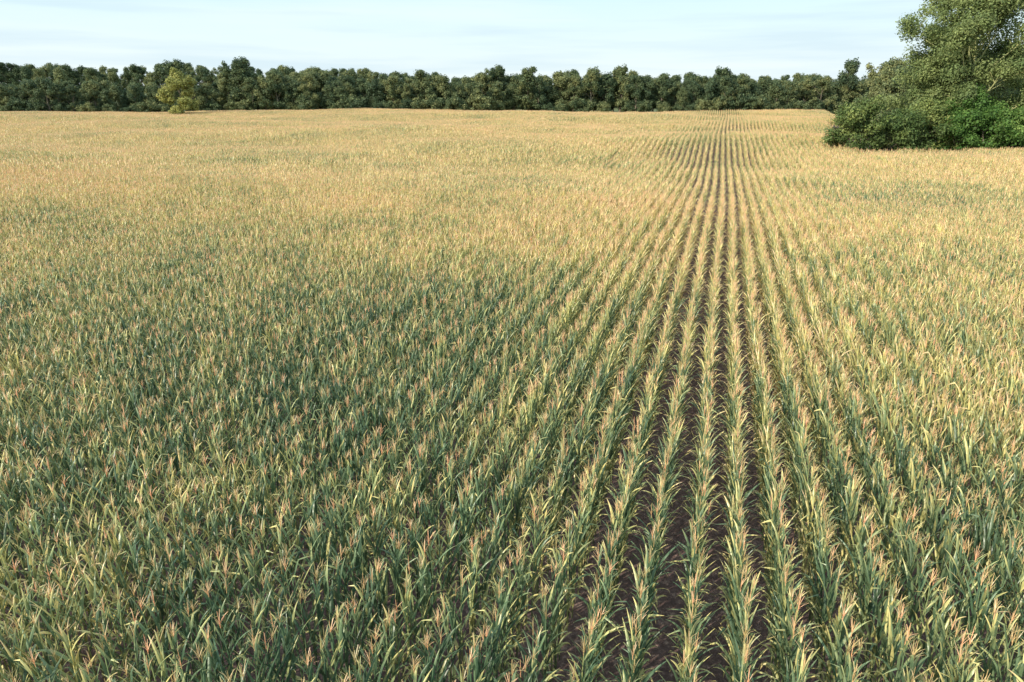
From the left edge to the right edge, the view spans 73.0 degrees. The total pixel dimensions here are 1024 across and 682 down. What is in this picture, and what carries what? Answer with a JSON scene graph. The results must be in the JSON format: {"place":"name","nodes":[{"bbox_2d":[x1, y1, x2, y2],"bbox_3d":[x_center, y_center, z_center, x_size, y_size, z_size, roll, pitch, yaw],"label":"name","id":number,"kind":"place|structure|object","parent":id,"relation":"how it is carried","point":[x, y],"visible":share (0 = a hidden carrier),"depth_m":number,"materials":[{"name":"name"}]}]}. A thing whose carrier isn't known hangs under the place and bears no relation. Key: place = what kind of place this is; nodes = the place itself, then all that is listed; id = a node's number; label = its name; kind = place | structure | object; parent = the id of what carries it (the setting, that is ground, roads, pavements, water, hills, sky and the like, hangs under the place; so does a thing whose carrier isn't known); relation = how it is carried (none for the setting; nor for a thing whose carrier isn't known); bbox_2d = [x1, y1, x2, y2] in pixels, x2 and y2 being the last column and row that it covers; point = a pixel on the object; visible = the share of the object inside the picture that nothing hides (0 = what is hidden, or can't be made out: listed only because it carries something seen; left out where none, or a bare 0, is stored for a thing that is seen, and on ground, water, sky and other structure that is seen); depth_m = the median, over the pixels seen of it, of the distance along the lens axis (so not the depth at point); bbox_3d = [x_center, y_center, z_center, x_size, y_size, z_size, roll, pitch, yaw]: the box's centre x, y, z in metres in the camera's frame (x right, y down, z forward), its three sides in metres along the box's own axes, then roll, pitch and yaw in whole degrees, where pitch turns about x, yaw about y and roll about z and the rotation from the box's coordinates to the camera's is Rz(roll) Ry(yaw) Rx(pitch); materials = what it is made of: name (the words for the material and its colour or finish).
{"place":"outdoors","nodes":[
{"label":"outdoors","id":0,"kind":"place"},
{"bbox_2d":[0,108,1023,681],"bbox_3d":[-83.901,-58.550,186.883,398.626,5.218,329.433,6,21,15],"label":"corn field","id":1,"kind":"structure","parent":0,"point":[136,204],"depth_m":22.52,"materials":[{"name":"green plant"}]},
{"bbox_2d":[0,93,1023,681],"bbox_3d":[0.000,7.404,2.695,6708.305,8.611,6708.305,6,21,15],"label":"ground","id":2,"kind":"structure","parent":0,"point":[664,643],"depth_m":17.01,"materials":[{"name":"soil"}]},
{"bbox_2d":[156,66,200,113],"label":"yellowing tree","id":3,"kind":"object","parent":2,"relation":"on","point":[176,80],"visible":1,"depth_m":257.30,"materials":[{"name":"green plant"}]},
{"bbox_2d":[0,51,1023,145],"bbox_3d":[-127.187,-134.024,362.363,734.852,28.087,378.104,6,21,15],"label":"distant treeline","id":4,"kind":"object","parent":2,"relation":"on","point":[240,84],"visible":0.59,"depth_m":298.46,"materials":[{"name":"green plant"}]},
{"bbox_2d":[820,94,893,152],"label":"bush","id":5,"kind":"object","parent":2,"relation":"on","point":[851,119],"visible":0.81,"depth_m":104.39,"materials":[{"name":"green plant"}]},
{"bbox_2d":[861,107,952,153],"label":"bush","id":6,"kind":"object","parent":2,"relation":"on","point":[908,123],"visible":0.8,"depth_m":103.68,"materials":[{"name":"green plant"}]},
{"bbox_2d":[890,96,964,153],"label":"bush","id":7,"kind":"object","parent":2,"relation":"on","point":[938,108],"visible":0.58,"depth_m":105.55,"materials":[{"name":"green plant"}]},
{"bbox_2d":[878,23,987,148],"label":"deciduous tree","id":8,"kind":"object","parent":2,"relation":"on","point":[892,101],"visible":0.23,"depth_m":111.26,"materials":[{"name":"green plant"}]},
{"bbox_2d":[892,0,1023,142],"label":"deciduous tree","id":9,"kind":"object","parent":2,"relation":"on","point":[973,22],"visible":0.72,"depth_m":106.04,"materials":[{"name":"green plant"}]},
{"bbox_2d":[935,83,1010,149],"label":"bush","id":10,"kind":"object","parent":2,"relation":"on","point":[983,98],"visible":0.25,"depth_m":104.07,"materials":[{"name":"green plant"}]},
{"bbox_2d":[928,97,1022,152],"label":"bush","id":11,"kind":"object","parent":2,"relation":"on","point":[963,124],"visible":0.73,"depth_m":102.99,"materials":[{"name":"green plant"}]},
{"bbox_2d":[966,104,1023,153],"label":"bush","id":12,"kind":"object","parent":2,"relation":"on","point":[1017,127],"visible":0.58,"depth_m":102.84,"materials":[{"name":"green plant"}]},
{"bbox_2d":[995,34,1023,93],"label":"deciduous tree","id":13,"kind":"object","parent":2,"relation":"on","point":[1008,86],"visible":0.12,"depth_m":119.90,"materials":[{"name":"green plant"}]},
{"bbox_2d":[0,0,1023,89],"label":"sky","id":14,"kind":"structure","parent":0,"point":[457,38],"materials":[{"name":"blue"}]}
]}

